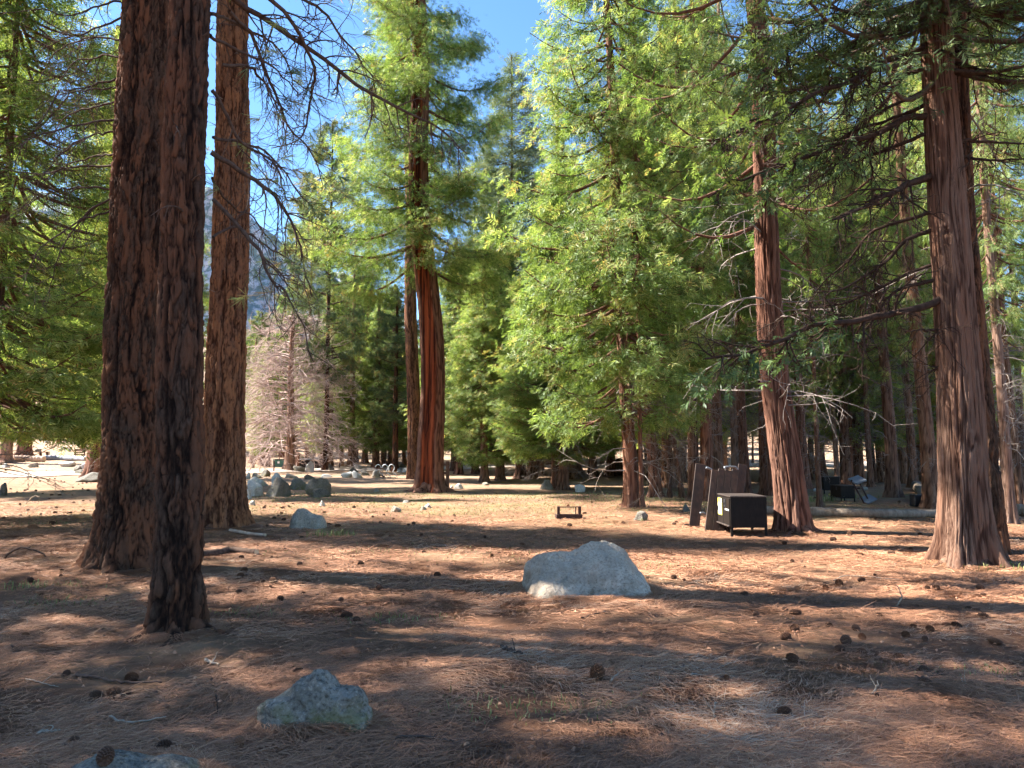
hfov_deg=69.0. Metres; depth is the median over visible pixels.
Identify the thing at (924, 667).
pine cone
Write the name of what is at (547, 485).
rock
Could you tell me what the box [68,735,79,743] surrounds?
pine cone
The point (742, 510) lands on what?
food locker
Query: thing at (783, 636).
pine cone
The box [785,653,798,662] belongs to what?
pine cone
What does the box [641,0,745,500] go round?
cedar tree
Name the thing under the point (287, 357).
pine tree
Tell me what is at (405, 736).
stick
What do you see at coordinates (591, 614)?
stick
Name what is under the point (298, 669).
pine cone
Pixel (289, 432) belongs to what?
bare tree
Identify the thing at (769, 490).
cedar tree
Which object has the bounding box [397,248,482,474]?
cedar tree
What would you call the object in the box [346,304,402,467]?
cedar tree
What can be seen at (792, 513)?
cedar tree
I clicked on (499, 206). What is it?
cedar tree
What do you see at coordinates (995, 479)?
tree
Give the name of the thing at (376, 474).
rock
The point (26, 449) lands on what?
cedar tree
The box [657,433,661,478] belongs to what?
cedar tree
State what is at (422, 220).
cedar tree
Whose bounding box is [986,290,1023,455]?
cedar tree
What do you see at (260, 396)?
cedar tree
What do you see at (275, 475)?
rock
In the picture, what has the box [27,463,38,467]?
rock
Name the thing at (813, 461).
cedar tree
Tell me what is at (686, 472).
cedar tree
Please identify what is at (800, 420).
cedar tree
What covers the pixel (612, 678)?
stick
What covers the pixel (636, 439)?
cedar tree
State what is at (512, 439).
cedar tree
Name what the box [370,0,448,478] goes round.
pine tree
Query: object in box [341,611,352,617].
pine cone
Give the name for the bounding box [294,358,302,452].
cedar tree
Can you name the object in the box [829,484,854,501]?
food locker
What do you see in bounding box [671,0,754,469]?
cedar tree
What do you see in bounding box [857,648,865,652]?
pine cone
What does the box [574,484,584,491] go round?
rock
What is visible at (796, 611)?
pine cone
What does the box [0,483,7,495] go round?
rock
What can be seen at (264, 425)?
tree
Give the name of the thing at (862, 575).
stick
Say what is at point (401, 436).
cedar tree
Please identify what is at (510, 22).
sky
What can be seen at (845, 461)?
cedar tree
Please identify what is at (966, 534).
cedar tree
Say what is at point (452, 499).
grass
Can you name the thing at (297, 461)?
post
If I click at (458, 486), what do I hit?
rock
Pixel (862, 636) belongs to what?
pine cone
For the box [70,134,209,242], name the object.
pine tree
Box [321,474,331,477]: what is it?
rock
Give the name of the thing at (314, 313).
pine tree
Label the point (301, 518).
rock
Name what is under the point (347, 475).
rock
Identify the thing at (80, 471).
rock
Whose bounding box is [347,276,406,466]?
cedar tree
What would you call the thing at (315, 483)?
rock
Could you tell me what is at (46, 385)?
cedar tree
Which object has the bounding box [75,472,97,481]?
rock
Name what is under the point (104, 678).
stick
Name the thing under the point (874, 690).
stick
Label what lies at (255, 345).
cedar tree
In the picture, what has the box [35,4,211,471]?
cedar tree
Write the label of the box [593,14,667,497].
cedar tree
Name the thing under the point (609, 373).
cedar tree
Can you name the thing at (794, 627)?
pine cone
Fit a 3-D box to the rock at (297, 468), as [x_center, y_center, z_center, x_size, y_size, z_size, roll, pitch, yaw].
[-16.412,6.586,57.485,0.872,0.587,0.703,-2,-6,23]
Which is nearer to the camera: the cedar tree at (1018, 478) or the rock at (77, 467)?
the cedar tree at (1018, 478)
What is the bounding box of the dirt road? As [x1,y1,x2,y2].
[0,461,866,476]
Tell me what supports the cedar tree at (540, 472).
on the ground at (364, 486)
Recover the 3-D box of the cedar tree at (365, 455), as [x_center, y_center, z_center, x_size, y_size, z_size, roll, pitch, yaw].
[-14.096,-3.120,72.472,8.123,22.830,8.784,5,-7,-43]
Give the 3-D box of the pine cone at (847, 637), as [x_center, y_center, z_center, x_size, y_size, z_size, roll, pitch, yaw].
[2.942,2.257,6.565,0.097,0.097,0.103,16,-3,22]
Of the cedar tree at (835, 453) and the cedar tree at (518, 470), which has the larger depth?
the cedar tree at (518, 470)
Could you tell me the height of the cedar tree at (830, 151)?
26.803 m
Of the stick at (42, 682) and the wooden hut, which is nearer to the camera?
the stick at (42, 682)
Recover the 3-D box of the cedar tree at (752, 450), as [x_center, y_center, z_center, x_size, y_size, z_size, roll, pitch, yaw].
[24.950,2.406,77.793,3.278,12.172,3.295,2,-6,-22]
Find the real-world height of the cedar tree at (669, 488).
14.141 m
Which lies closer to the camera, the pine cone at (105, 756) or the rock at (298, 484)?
the pine cone at (105, 756)
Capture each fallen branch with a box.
[204,547,258,556]
[229,529,265,535]
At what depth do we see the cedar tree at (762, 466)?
29.98 m
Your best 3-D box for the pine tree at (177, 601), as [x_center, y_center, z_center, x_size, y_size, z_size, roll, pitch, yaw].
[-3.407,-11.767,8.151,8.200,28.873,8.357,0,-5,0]
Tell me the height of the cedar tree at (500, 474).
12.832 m
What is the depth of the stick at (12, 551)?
11.66 m
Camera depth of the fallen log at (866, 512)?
18.94 m
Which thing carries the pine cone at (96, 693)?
on the ground at (364, 486)
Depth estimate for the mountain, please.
1518.47 m
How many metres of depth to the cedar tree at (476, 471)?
55.20 m
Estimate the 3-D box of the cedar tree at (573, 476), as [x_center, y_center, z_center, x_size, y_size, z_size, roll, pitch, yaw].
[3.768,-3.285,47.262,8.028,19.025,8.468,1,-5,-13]
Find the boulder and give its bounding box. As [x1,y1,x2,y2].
[522,540,652,600]
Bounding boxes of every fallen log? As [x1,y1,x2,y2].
[767,506,935,517]
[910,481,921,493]
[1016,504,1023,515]
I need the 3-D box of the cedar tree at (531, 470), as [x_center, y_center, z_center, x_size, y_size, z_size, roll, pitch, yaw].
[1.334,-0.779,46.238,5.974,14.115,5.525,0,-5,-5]
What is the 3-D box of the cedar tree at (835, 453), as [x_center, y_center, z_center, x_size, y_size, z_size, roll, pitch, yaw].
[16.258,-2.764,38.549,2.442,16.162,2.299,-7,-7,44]
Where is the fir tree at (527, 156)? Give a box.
[440,48,548,404]
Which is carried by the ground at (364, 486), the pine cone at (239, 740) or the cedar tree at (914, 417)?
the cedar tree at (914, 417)
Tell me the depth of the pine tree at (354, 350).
60.46 m
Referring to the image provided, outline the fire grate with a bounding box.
[555,506,582,518]
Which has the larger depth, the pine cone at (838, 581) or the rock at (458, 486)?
the rock at (458, 486)
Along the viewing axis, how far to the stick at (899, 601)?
8.16 m
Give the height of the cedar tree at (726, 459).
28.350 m
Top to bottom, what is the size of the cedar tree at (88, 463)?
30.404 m
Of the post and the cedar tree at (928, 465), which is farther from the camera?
the post
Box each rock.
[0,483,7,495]
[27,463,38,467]
[59,462,76,466]
[74,465,81,470]
[74,469,82,473]
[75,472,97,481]
[247,477,268,485]
[247,480,263,495]
[247,489,251,498]
[251,473,261,477]
[260,469,270,476]
[266,477,290,496]
[271,472,282,485]
[285,473,297,477]
[289,508,326,528]
[290,478,306,489]
[293,466,304,471]
[304,474,314,479]
[305,460,313,471]
[305,477,331,496]
[313,488,329,497]
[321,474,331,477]
[328,464,333,469]
[341,472,351,477]
[352,471,362,477]
[360,470,370,475]
[372,470,380,477]
[391,506,401,511]
[454,483,463,488]
[540,479,553,489]
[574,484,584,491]
[634,511,647,520]
[682,503,689,511]
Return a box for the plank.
[684,463,707,526]
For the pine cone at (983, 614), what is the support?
on the ground at (364, 486)
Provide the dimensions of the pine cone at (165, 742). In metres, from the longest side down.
0.083 x 0.078 x 0.077 m
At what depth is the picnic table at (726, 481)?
16.69 m
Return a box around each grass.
[2,490,904,523]
[2,493,1023,725]
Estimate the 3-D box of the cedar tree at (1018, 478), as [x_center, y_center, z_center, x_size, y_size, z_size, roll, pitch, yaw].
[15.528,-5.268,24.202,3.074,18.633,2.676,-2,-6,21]
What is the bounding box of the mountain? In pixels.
[10,186,446,381]
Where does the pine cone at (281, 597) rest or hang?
on the ground at (364, 486)
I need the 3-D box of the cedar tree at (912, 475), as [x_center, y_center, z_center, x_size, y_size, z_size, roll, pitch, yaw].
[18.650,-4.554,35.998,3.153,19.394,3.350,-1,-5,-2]
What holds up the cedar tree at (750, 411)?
on the ground at (364, 486)
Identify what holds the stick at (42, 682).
on the ground at (364, 486)
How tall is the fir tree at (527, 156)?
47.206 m
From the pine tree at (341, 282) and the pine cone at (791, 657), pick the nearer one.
the pine cone at (791, 657)
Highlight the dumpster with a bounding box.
[273,459,283,466]
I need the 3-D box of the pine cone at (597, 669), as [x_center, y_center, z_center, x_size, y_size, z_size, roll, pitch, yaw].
[0.637,2.144,5.549,0.118,0.126,0.118,12,-19,1]
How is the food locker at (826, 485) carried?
on the ground at (364, 486)
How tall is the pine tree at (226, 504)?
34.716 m
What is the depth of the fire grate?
19.22 m
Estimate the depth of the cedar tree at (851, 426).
38.45 m
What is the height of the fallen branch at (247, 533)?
0.077 m
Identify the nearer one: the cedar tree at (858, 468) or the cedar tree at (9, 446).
the cedar tree at (858, 468)
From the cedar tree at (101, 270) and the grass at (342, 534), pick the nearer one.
the grass at (342, 534)
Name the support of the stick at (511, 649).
on the ground at (364, 486)
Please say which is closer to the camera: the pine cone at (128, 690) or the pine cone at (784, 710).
the pine cone at (784, 710)
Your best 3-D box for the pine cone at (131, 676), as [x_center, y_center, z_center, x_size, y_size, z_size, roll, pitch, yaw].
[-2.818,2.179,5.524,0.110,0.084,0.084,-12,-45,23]
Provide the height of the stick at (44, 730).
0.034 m
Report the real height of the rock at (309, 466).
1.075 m
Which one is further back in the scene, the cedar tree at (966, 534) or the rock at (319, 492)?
the rock at (319, 492)
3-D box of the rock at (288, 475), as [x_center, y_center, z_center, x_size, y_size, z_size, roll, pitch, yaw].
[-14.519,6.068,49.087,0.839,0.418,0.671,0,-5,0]
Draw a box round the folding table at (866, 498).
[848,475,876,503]
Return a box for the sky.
[0,0,1023,370]
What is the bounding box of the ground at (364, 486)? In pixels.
[0,336,1023,767]
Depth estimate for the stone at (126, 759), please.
3.82 m
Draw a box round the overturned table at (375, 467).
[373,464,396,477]
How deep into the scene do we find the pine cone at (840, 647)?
6.28 m
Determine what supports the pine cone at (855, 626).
on the ground at (364, 486)
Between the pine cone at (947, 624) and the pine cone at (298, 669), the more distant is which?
the pine cone at (947, 624)
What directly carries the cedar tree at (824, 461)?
on the ground at (364, 486)
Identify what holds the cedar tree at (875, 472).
on the ground at (364, 486)
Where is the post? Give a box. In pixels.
[295,452,299,465]
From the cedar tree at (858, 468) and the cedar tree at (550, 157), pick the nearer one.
the cedar tree at (858, 468)
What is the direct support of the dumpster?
on the ground at (364, 486)
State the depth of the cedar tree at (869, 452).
35.79 m
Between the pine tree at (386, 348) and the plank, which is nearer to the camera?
the plank
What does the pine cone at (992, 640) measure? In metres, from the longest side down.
0.116 x 0.068 x 0.067 m
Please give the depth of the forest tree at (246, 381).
96.96 m
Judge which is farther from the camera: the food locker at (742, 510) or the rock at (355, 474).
the rock at (355, 474)
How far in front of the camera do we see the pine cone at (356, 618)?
7.50 m
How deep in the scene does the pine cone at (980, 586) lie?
9.22 m
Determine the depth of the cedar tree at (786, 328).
37.22 m
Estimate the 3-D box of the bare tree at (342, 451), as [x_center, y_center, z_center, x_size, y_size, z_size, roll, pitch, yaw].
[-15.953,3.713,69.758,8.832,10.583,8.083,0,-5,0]
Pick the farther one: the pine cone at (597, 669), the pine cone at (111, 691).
the pine cone at (597, 669)
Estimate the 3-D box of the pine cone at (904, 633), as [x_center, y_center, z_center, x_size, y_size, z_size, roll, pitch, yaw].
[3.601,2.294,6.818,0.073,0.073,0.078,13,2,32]
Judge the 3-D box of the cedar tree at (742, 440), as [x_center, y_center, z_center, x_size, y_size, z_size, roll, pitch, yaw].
[9.536,-5.323,31.590,3.695,20.202,3.926,-4,-6,26]
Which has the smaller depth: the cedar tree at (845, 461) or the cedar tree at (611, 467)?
the cedar tree at (845, 461)
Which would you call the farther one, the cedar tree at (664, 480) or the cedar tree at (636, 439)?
the cedar tree at (636, 439)
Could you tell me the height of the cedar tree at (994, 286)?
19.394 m
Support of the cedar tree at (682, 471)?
on the ground at (364, 486)
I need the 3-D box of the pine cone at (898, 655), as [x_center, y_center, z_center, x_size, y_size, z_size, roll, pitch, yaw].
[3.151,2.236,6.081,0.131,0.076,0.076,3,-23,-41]
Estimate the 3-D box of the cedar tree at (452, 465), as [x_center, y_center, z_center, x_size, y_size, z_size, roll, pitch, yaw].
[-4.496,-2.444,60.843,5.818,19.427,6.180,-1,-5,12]
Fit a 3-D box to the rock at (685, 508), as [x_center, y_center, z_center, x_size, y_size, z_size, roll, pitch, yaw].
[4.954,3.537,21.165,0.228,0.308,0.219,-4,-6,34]
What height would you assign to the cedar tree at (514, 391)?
16.604 m
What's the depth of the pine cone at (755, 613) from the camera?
7.72 m
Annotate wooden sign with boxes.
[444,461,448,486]
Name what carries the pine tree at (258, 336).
on the ground at (364, 486)
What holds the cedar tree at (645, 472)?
on the ground at (364, 486)
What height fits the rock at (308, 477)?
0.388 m
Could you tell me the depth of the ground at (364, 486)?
7.95 m
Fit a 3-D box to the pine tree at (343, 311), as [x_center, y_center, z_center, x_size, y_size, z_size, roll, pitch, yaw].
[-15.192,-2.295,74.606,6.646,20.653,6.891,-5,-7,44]
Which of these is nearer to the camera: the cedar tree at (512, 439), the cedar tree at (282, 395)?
the cedar tree at (512, 439)
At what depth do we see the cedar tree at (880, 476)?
42.65 m
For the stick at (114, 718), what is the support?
on the ground at (364, 486)
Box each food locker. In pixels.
[716,493,767,536]
[821,476,839,493]
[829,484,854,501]
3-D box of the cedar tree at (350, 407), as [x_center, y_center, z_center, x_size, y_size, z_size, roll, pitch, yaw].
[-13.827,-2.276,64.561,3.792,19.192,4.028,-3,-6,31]
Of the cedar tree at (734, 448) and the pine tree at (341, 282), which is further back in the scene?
the pine tree at (341, 282)
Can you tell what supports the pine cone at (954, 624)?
on the ground at (364, 486)
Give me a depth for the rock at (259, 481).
36.74 m
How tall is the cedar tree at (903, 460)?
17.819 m
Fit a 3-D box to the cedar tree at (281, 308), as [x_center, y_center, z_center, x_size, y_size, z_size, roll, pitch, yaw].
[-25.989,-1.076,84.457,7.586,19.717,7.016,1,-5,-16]
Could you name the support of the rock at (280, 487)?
on the ground at (364, 486)
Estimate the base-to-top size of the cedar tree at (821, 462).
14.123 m
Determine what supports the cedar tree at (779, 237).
on the ground at (364, 486)
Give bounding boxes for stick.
[1,545,45,558]
[25,671,58,686]
[37,725,59,734]
[75,673,161,683]
[109,715,165,722]
[204,651,219,664]
[396,732,453,741]
[500,639,522,653]
[581,606,604,617]
[609,666,629,682]
[691,673,726,680]
[703,697,717,721]
[833,575,898,580]
[870,675,878,694]
[895,585,902,605]
[915,665,948,677]
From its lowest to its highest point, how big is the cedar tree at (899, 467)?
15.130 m
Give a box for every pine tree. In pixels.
[0,0,216,576]
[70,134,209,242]
[124,0,470,646]
[202,0,343,529]
[244,310,284,459]
[273,176,350,460]
[273,327,304,449]
[274,118,381,469]
[313,299,330,460]
[322,272,352,456]
[330,270,377,461]
[364,285,420,471]
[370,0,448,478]
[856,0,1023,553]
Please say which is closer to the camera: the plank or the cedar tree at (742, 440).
the plank
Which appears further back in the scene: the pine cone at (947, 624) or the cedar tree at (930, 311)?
the cedar tree at (930, 311)
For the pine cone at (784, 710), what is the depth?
4.79 m
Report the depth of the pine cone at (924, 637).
6.66 m
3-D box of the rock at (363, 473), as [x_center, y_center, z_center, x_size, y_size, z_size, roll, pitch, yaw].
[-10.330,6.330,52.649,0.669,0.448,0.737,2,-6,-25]
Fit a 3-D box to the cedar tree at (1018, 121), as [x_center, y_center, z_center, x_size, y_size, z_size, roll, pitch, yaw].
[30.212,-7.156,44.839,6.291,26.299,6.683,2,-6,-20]
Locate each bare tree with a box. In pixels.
[244,300,379,474]
[295,372,361,465]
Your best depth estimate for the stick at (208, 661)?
5.98 m
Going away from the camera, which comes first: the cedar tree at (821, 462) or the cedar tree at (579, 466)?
the cedar tree at (821, 462)
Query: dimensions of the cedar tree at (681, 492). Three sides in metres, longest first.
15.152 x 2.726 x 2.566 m
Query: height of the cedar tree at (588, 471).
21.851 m
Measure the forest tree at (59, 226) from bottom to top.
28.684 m
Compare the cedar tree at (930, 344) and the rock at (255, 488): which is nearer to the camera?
the rock at (255, 488)
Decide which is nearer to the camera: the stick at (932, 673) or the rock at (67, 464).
the stick at (932, 673)
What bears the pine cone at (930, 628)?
on the ground at (364, 486)
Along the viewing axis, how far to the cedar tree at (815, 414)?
23.16 m
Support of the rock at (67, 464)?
on the ground at (364, 486)
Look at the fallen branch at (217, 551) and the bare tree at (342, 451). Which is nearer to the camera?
the fallen branch at (217, 551)
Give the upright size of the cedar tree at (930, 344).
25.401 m
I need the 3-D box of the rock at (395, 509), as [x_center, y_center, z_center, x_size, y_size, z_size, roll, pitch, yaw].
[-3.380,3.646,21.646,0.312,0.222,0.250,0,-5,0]
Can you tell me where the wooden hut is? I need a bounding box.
[615,459,643,474]
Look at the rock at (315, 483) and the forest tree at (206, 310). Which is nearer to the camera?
the rock at (315, 483)
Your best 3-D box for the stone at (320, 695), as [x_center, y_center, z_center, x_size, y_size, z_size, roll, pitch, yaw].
[-1.221,2.009,4.688,0.723,0.443,0.406,0,-5,0]
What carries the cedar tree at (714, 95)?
on the ground at (364, 486)
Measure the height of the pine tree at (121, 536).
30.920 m
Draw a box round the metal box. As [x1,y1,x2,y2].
[909,494,921,506]
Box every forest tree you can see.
[48,212,72,320]
[203,277,209,366]
[204,336,250,426]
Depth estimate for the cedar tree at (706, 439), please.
26.56 m
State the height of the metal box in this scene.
0.360 m
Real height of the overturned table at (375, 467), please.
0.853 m
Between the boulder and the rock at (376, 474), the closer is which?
the boulder
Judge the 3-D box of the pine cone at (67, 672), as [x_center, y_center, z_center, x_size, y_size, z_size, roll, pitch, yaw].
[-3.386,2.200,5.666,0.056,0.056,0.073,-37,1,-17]
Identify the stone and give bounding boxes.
[71,749,204,767]
[257,669,372,733]
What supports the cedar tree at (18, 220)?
on the ground at (364, 486)
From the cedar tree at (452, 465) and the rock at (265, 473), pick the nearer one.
the rock at (265, 473)
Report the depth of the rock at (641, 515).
18.30 m
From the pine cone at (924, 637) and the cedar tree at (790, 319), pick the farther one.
the cedar tree at (790, 319)
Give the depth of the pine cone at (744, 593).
8.85 m
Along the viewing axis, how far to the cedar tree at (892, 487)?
28.12 m
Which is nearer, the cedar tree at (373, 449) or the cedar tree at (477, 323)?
the cedar tree at (477, 323)
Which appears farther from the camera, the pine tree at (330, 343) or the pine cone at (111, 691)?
the pine tree at (330, 343)
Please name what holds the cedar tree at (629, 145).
on the ground at (364, 486)
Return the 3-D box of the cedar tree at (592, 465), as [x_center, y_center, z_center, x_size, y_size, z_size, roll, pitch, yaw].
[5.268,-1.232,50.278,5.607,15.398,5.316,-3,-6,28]
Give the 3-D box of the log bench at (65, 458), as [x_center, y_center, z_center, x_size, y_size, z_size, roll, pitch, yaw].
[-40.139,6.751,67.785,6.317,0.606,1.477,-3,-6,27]
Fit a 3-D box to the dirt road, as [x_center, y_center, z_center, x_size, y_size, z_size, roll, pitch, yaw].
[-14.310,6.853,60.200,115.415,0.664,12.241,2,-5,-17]
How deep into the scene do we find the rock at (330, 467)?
59.40 m
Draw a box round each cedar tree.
[0,0,209,498]
[0,7,82,473]
[0,370,17,463]
[13,216,47,455]
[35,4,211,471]
[60,25,119,477]
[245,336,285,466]
[245,338,262,463]
[256,340,264,461]
[271,290,311,455]
[278,351,287,457]
[293,0,528,493]
[294,281,363,466]
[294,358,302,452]
[334,246,400,463]
[335,252,374,466]
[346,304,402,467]
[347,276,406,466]
[368,284,407,466]
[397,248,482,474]
[398,380,407,464]
[438,238,469,470]
[444,271,538,480]
[445,231,518,482]
[447,267,481,473]
[462,197,517,475]
[471,0,752,509]
[480,195,620,487]
[482,144,634,489]
[488,274,551,478]
[495,271,551,478]
[512,196,616,478]
[535,100,569,470]
[538,461,550,474]
[547,146,594,472]
[574,0,922,536]
[576,184,621,475]
[579,338,618,477]
[584,1,686,507]
[588,35,726,479]
[588,190,621,475]
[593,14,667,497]
[594,10,757,487]
[598,192,643,475]
[621,116,685,497]
[632,0,817,465]
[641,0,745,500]
[643,144,685,497]
[648,0,753,501]
[653,3,753,462]
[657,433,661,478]
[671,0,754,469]
[673,0,1023,570]
[673,439,687,481]
[679,278,687,479]
[690,0,756,470]
[707,35,782,492]
[723,431,752,468]
[726,73,808,495]
[728,95,787,494]
[738,50,828,481]
[741,147,806,458]
[748,245,790,449]
[748,435,756,462]
[754,92,862,475]
[768,22,831,488]
[780,110,849,506]
[784,99,935,482]
[789,215,824,479]
[801,310,829,475]
[806,180,850,483]
[811,438,814,473]
[814,120,869,484]
[820,93,935,472]
[820,105,864,454]
[820,260,869,476]
[826,0,930,497]
[833,169,890,486]
[848,44,1023,471]
[849,346,881,482]
[853,0,937,508]
[854,244,884,481]
[867,174,910,483]
[868,101,932,487]
[897,445,901,481]
[902,0,1023,478]
[902,104,924,471]
[904,0,1023,523]
[917,442,920,474]
[922,260,985,445]
[969,45,1023,504]
[974,57,1023,479]
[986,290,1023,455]
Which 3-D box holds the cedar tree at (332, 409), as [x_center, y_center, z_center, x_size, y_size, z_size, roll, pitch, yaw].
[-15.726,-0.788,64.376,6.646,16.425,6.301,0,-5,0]
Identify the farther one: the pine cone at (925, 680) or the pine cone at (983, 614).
the pine cone at (983, 614)
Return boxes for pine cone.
[62,669,70,675]
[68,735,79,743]
[89,690,103,699]
[96,745,114,766]
[106,687,122,698]
[122,689,132,694]
[124,672,138,680]
[156,739,171,747]
[233,735,244,748]
[277,595,283,600]
[292,667,303,672]
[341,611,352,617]
[353,616,360,622]
[590,663,604,680]
[740,591,748,595]
[752,610,758,616]
[777,706,791,716]
[780,632,791,640]
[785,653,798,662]
[789,609,801,614]
[790,624,799,631]
[834,644,844,650]
[835,579,842,585]
[840,634,851,644]
[852,624,859,630]
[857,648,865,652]
[858,577,865,581]
[858,633,865,639]
[893,653,903,659]
[901,630,909,636]
[917,677,932,684]
[918,665,928,671]
[921,635,927,640]
[925,625,934,632]
[941,622,950,626]
[951,621,961,627]
[976,584,984,589]
[977,612,988,617]
[987,637,1002,645]
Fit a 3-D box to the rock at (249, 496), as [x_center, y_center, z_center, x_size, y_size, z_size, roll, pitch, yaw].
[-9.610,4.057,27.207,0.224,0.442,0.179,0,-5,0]
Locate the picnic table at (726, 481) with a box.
[700,464,746,530]
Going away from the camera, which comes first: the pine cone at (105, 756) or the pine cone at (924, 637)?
the pine cone at (105, 756)
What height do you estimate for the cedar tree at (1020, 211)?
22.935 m
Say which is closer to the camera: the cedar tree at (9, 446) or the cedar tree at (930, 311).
the cedar tree at (930, 311)
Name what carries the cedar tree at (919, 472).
on the ground at (364, 486)
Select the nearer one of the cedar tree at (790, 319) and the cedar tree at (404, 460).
the cedar tree at (790, 319)
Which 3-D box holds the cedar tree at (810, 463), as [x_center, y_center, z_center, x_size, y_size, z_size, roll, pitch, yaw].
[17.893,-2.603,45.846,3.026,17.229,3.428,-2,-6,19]
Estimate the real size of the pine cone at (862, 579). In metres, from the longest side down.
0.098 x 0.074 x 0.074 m
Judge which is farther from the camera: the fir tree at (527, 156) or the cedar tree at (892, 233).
the fir tree at (527, 156)
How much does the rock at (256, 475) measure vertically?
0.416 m

